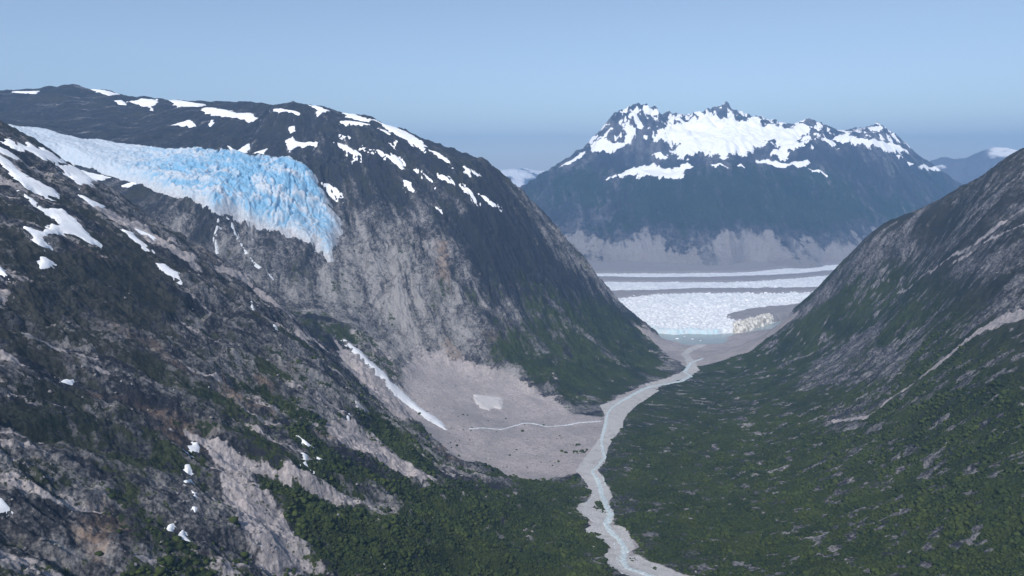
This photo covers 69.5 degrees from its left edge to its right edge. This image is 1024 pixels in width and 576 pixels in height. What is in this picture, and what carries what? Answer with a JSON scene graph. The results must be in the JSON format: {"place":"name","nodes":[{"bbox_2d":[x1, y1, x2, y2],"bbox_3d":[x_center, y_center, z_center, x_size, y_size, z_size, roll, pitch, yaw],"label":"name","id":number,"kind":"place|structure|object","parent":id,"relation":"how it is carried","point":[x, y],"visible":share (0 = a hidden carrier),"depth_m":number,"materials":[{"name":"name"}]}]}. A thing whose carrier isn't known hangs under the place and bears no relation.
{"place":"outdoors","nodes":[
{"label":"outdoors","id":0,"kind":"place"},
{"bbox_2d":[0,84,1023,575],"bbox_3d":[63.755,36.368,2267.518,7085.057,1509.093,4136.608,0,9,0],"label":"mountain valley","id":1,"kind":"structure","parent":0,"point":[518,284],"depth_m":1408.67,"materials":[{"name":"grey stone"}]},
{"bbox_2d":[0,498,12,514],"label":"snow patch","id":2,"kind":"object","parent":1,"relation":"on","point":[4,506],"visible":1,"depth_m":573.44,"materials":[{"name":"white snow"}]},
{"bbox_2d":[0,267,13,281],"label":"snow patch","id":3,"kind":"object","parent":1,"relation":"on","point":[2,272],"visible":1,"depth_m":863.87,"materials":[{"name":"white snow"}]},
{"bbox_2d":[0,147,19,159],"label":"snow patch","id":4,"kind":"object","parent":1,"relation":"on","point":[7,153],"visible":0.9,"depth_m":1177.46,"materials":[{"name":"white snow"}]},
{"bbox_2d":[13,91,38,93],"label":"snow patch","id":5,"kind":"object","parent":1,"relation":"on","point":[32,92],"visible":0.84,"depth_m":3117.45,"materials":[{"name":"white snow"}]},
{"bbox_2d":[0,155,59,200],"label":"snow patch","id":6,"kind":"object","parent":1,"relation":"on","point":[33,185],"visible":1,"depth_m":1113.42,"materials":[{"name":"white snow"}]},
{"bbox_2d":[0,139,73,164],"bbox_3d":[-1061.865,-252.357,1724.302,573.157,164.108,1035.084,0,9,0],"label":"snow patch","id":7,"kind":"object","parent":1,"relation":"on","point":[43,153],"visible":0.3,"depth_m":1250.69,"materials":[{"name":"white snow"}]},
{"bbox_2d":[37,256,56,268],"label":"snow patch","id":8,"kind":"object","parent":1,"relation":"on","point":[43,262],"visible":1,"depth_m":935.25,"materials":[{"name":"white snow"}]},
{"bbox_2d":[17,190,101,250],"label":"snow patch","id":9,"kind":"object","parent":1,"relation":"on","point":[67,222],"visible":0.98,"depth_m":1057.25,"materials":[{"name":"white snow"}]},
{"bbox_2d":[61,379,73,384],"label":"snow patch","id":10,"kind":"object","parent":1,"relation":"on","point":[69,382],"visible":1,"depth_m":774.24,"materials":[{"name":"white snow"}]},
{"bbox_2d":[55,162,110,189],"bbox_3d":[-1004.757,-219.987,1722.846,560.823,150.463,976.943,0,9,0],"label":"snow patch","id":11,"kind":"object","parent":1,"relation":"on","point":[78,176],"visible":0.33,"depth_m":1299.00,"materials":[{"name":"white snow"}]},
{"bbox_2d":[78,194,104,207],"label":"snow patch","id":12,"kind":"object","parent":1,"relation":"on","point":[92,202],"visible":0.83,"depth_m":1224.22,"materials":[{"name":"white snow"}]},
{"bbox_2d":[91,89,119,95],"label":"snow patch","id":13,"kind":"object","parent":1,"relation":"on","point":[108,93],"visible":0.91,"depth_m":3119.10,"materials":[{"name":"white snow"}]},
{"bbox_2d":[114,100,125,104],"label":"snow patch","id":14,"kind":"object","parent":1,"relation":"on","point":[120,102],"visible":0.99,"depth_m":2957.16,"materials":[{"name":"white snow"}]},
{"bbox_2d":[121,182,135,187],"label":"snow patch","id":15,"kind":"object","parent":1,"relation":"on","point":[130,184],"visible":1,"depth_m":2151.52,"materials":[{"name":"white snow"}]},
{"bbox_2d":[120,229,154,253],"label":"snow patch","id":16,"kind":"object","parent":1,"relation":"on","point":[131,235],"visible":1,"depth_m":1178.80,"materials":[{"name":"white snow"}]},
{"bbox_2d":[130,98,157,110],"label":"snow patch","id":17,"kind":"object","parent":1,"relation":"on","point":[146,102],"visible":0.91,"depth_m":2974.53,"materials":[{"name":"white snow"}]},
{"bbox_2d":[135,228,155,239],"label":"snow patch","id":18,"kind":"object","parent":1,"relation":"on","point":[145,233],"visible":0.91,"depth_m":1225.81,"materials":[{"name":"white snow"}]},
{"bbox_2d":[156,263,182,284],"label":"snow patch","id":19,"kind":"object","parent":1,"relation":"on","point":[166,269],"visible":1,"depth_m":1154.46,"materials":[{"name":"white snow"}]},
{"bbox_2d":[167,523,175,531],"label":"snow patch","id":20,"kind":"object","parent":1,"relation":"on","point":[170,527],"visible":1,"depth_m":677.18,"materials":[{"name":"white snow"}]},
{"bbox_2d":[8,124,342,261],"bbox_3d":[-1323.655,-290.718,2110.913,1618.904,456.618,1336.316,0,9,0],"label":"hanging glacier","id":21,"kind":"object","parent":1,"relation":"on","point":[286,196],"visible":0.95,"depth_m":2228.61,"materials":[{"name":"blue ice"}]},
{"bbox_2d":[173,120,195,127],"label":"snow patch","id":22,"kind":"object","parent":1,"relation":"on","point":[189,123],"visible":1,"depth_m":2698.10,"materials":[{"name":"white snow"}]},
{"bbox_2d":[179,530,190,541],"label":"snow patch","id":23,"kind":"object","parent":1,"relation":"on","point":[182,533],"visible":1,"depth_m":676.43,"materials":[{"name":"white snow"}]},
{"bbox_2d":[169,100,205,106],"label":"snow patch","id":24,"kind":"object","parent":1,"relation":"on","point":[179,103],"visible":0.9,"depth_m":2943.04,"materials":[{"name":"white snow"}]},
{"bbox_2d":[183,464,192,475],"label":"snow patch","id":25,"kind":"object","parent":1,"relation":"on","point":[188,469],"visible":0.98,"depth_m":773.04,"materials":[{"name":"white snow"}]},
{"bbox_2d":[183,441,199,456],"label":"snow patch","id":26,"kind":"object","parent":1,"relation":"on","point":[194,446],"visible":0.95,"depth_m":820.39,"materials":[{"name":"white snow"}]},
{"bbox_2d":[213,214,221,253],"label":"waterfall","id":27,"kind":"structure","parent":1,"relation":"on","point":[216,245],"depth_m":2007.07,"materials":[{"name":"white liquid"}]},
{"bbox_2d":[201,107,257,122],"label":"snow patch","id":28,"kind":"object","parent":1,"relation":"on","point":[247,117],"visible":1,"depth_m":2802.30,"materials":[{"name":"white snow"}]},
{"bbox_2d":[227,144,249,152],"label":"snow patch","id":29,"kind":"object","parent":1,"relation":"on","point":[245,148],"visible":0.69,"depth_m":2516.76,"materials":[{"name":"white snow"}]},
{"bbox_2d":[226,217,273,279],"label":"waterfall","id":30,"kind":"structure","parent":1,"relation":"on","point":[256,265],"depth_m":2019.07,"materials":[{"name":"white liquid"}]},
{"bbox_2d":[254,148,267,153],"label":"snow patch","id":31,"kind":"object","parent":1,"relation":"on","point":[262,151],"visible":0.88,"depth_m":2493.09,"materials":[{"name":"white snow"}]},
{"bbox_2d":[273,108,299,114],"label":"snow patch","id":32,"kind":"object","parent":1,"relation":"on","point":[288,111],"visible":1,"depth_m":2780.84,"materials":[{"name":"white snow"}]},
{"bbox_2d":[288,126,294,132],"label":"snow patch","id":33,"kind":"object","parent":1,"relation":"on","point":[291,129],"visible":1,"depth_m":2674.89,"materials":[{"name":"white snow"}]},
{"bbox_2d":[285,137,317,151],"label":"snow patch","id":34,"kind":"object","parent":1,"relation":"on","point":[292,143],"visible":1,"depth_m":2580.12,"materials":[{"name":"white snow"}]},
{"bbox_2d":[298,436,315,449],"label":"snow patch","id":35,"kind":"object","parent":1,"relation":"on","point":[305,442],"visible":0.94,"depth_m":985.30,"materials":[{"name":"white snow"}]},
{"bbox_2d":[300,453,314,473],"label":"snow patch","id":36,"kind":"object","parent":1,"relation":"on","point":[305,456],"visible":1,"depth_m":936.24,"materials":[{"name":"white snow"}]},
{"bbox_2d":[309,105,328,116],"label":"snow patch","id":37,"kind":"object","parent":1,"relation":"on","point":[320,110],"visible":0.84,"depth_m":2851.67,"materials":[{"name":"white snow"}]},
{"bbox_2d":[321,182,342,201],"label":"snow patch","id":38,"kind":"object","parent":1,"relation":"on","point":[329,187],"visible":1,"depth_m":2402.32,"materials":[{"name":"white snow"}]},
{"bbox_2d":[333,142,361,162],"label":"snow patch","id":39,"kind":"object","parent":1,"relation":"on","point":[346,148],"visible":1,"depth_m":2565.84,"materials":[{"name":"white snow"}]},
{"bbox_2d":[340,120,369,125],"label":"snow patch","id":40,"kind":"object","parent":1,"relation":"on","point":[345,123],"visible":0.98,"depth_m":2738.86,"materials":[{"name":"white snow"}]},
{"bbox_2d":[355,401,368,411],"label":"snow patch","id":41,"kind":"object","parent":1,"relation":"on","point":[357,403],"visible":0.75,"depth_m":1208.41,"materials":[{"name":"white snow"}]},
{"bbox_2d":[359,145,405,169],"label":"snow patch","id":42,"kind":"object","parent":1,"relation":"on","point":[394,158],"visible":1,"depth_m":2545.17,"materials":[{"name":"white snow"}]},
{"bbox_2d":[342,113,426,152],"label":"snow patch","id":43,"kind":"object","parent":1,"relation":"on","point":[414,140],"visible":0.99,"depth_m":2755.21,"materials":[{"name":"white snow"}]},
{"bbox_2d":[340,339,446,429],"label":"avalanche snow","id":44,"kind":"structure","parent":1,"relation":"on","point":[402,396],"depth_m":1792.73,"materials":[{"name":"white snow"}]},
{"bbox_2d":[403,180,414,191],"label":"snow patch","id":45,"kind":"object","parent":1,"relation":"on","point":[408,185],"visible":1,"depth_m":2447.11,"materials":[{"name":"white snow"}]},
{"bbox_2d":[413,168,435,188],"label":"snow patch","id":46,"kind":"object","parent":1,"relation":"on","point":[416,170],"visible":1,"depth_m":2502.90,"materials":[{"name":"white snow"}]},
{"bbox_2d":[429,150,453,168],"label":"snow patch","id":47,"kind":"object","parent":1,"relation":"on","point":[439,155],"visible":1,"depth_m":2573.00,"materials":[{"name":"white snow"}]},
{"bbox_2d":[437,173,454,185],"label":"snow patch","id":48,"kind":"object","parent":1,"relation":"on","point":[442,177],"visible":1,"depth_m":2501.33,"materials":[{"name":"white snow"}]},
{"bbox_2d":[459,183,480,205],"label":"snow patch","id":49,"kind":"object","parent":1,"relation":"on","point":[466,189],"visible":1,"depth_m":2489.99,"materials":[{"name":"white snow"}]},
{"bbox_2d":[463,166,480,176],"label":"snow patch","id":50,"kind":"object","parent":1,"relation":"on","point":[467,171],"visible":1,"depth_m":2547.61,"materials":[{"name":"white snow"}]},
{"bbox_2d":[473,394,502,410],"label":"snow patch","id":51,"kind":"object","parent":1,"relation":"on","point":[487,402],"visible":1,"depth_m":1907.89,"materials":[{"name":"white snow"}]},
{"bbox_2d":[478,193,501,211],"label":"snow patch","id":52,"kind":"object","parent":1,"relation":"on","point":[491,203],"visible":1,"depth_m":2505.19,"materials":[{"name":"white snow"}]},
{"bbox_2d":[0,137,999,575],"bbox_3d":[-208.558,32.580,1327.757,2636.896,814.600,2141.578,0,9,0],"label":"boulders","id":53,"kind":"object","parent":1,"relation":"on","point":[256,465],"visible":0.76,"depth_m":844.20,"materials":[{"name":"grey stone"}]},
{"bbox_2d":[469,421,599,429],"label":"stream","id":54,"kind":"structure","parent":1,"relation":"on","point":[536,424],"depth_m":1791.73,"materials":[{"name":"white liquid"}]},
{"bbox_2d":[56,306,1023,575],"bbox_3d":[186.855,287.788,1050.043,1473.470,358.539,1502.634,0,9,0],"label":"shrubs","id":55,"kind":"object","parent":1,"relation":"on","point":[958,520],"visible":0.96,"depth_m":1081.95,"materials":[{"name":"green plant"}]},
{"bbox_2d":[576,388,684,575],"bbox_3d":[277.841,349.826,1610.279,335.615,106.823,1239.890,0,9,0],"label":"riverbed","id":56,"kind":"structure","parent":1,"relation":"attached to","point":[618,413],"depth_m":1343.80,"materials":[{"name":"grey gravel"}]},
{"bbox_2d":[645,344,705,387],"bbox_3d":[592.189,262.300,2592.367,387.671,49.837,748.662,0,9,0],"label":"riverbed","id":57,"kind":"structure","parent":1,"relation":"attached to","point":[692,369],"depth_m":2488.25,"materials":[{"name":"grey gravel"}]},
{"bbox_2d":[0,0,1023,170],"label":"sky","id":58,"kind":"structure","parent":0,"point":[510,84],"materials":[{"name":"blue"}]},
{"bbox_2d":[498,168,544,186],"bbox_3d":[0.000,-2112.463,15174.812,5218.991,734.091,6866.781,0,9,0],"label":"mountain range","id":59,"kind":"structure","parent":0,"point":[520,177],"depth_m":14225.51,"materials":[{"name":"white snow"}]},
{"bbox_2d":[591,358,703,575],"bbox_3d":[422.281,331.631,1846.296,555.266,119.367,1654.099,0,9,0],"label":"river","id":60,"kind":"structure","parent":0,"point":[623,547],"depth_m":1360.09,"materials":[{"name":"liquid"}]},
{"bbox_2d":[589,259,842,334],"bbox_3d":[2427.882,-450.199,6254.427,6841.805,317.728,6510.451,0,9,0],"label":"valley glacier","id":61,"kind":"object","parent":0,"point":[678,299],"visible":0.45,"depth_m":3990.58,"materials":[{"name":"white ice"}]},
{"bbox_2d":[658,320,782,344],"bbox_3d":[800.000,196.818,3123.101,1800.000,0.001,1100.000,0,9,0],"label":"lake","id":62,"kind":"structure","parent":0,"point":[688,339],"depth_m":3067.62,"materials":[{"name":"liquid"}]},
{"bbox_2d":[520,101,961,268],"bbox_3d":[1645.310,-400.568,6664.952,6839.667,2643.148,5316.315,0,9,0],"label":"mountain","id":63,"kind":"structure","parent":0,"point":[703,212],"depth_m":5813.08,"materials":[{"name":"stone"}]},
{"bbox_2d":[560,152,584,166],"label":"snowfield","id":64,"kind":"structure","parent":63,"relation":"on","point":[579,156],"depth_m":6601.29,"materials":[{"name":"white snow"}]},
{"bbox_2d":[591,138,630,153],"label":"snowfield","id":65,"kind":"structure","parent":63,"relation":"on","point":[605,145],"depth_m":6579.62,"materials":[{"name":"white snow"}]},
{"bbox_2d":[628,112,643,129],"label":"snowfield","id":66,"kind":"structure","parent":63,"relation":"on","point":[638,121],"depth_m":6679.99,"materials":[{"name":"white snow"}]},
{"bbox_2d":[606,162,692,179],"bbox_3d":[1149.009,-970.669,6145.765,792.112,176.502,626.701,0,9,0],"label":"snowfield","id":67,"kind":"structure","parent":63,"relation":"on","point":[653,169],"depth_m":6148.14,"materials":[{"name":"white snow"}]},
{"bbox_2d":[652,152,667,159],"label":"snowfield","id":68,"kind":"structure","parent":63,"relation":"on","point":[660,155],"depth_m":6429.08,"materials":[{"name":"white snow"}]},
{"bbox_2d":[712,163,727,167],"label":"snowfield","id":69,"kind":"structure","parent":63,"relation":"on","point":[715,165],"depth_m":5854.27,"materials":[{"name":"white snow"}]},
{"bbox_2d":[656,114,808,161],"bbox_3d":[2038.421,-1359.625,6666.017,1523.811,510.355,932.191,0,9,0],"label":"snowfield","id":70,"kind":"structure","parent":63,"relation":"on","point":[713,135],"depth_m":6597.28,"materials":[{"name":"white snow"}]},
{"bbox_2d":[756,159,810,167],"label":"snowfield","id":71,"kind":"structure","parent":63,"relation":"on","point":[777,164],"depth_m":6209.41,"materials":[{"name":"white snow"}]},
{"bbox_2d":[808,168,827,176],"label":"snowfield","id":72,"kind":"structure","parent":63,"relation":"on","point":[817,170],"depth_m":6020.78,"materials":[{"name":"white snow"}]},
{"bbox_2d":[822,138,835,146],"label":"snowfield","id":73,"kind":"structure","parent":63,"relation":"on","point":[831,143],"depth_m":6348.15,"materials":[{"name":"white snow"}]},
{"bbox_2d":[833,134,908,153],"bbox_3d":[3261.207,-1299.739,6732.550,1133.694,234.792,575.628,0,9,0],"label":"snowfield","id":74,"kind":"structure","parent":63,"relation":"on","point":[883,145],"depth_m":6752.32,"materials":[{"name":"white snow"}]},
{"bbox_2d":[918,164,940,171],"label":"snowfield","id":75,"kind":"structure","parent":63,"relation":"on","point":[926,167],"depth_m":7100.95,"materials":[{"name":"white snow"}]},
{"bbox_2d":[929,147,1017,184],"bbox_3d":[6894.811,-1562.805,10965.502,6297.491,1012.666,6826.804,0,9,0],"label":"mountain range","id":76,"kind":"structure","parent":0,"point":[962,171],"depth_m":10124.72,"materials":[{"name":"blue stone"}]}
]}

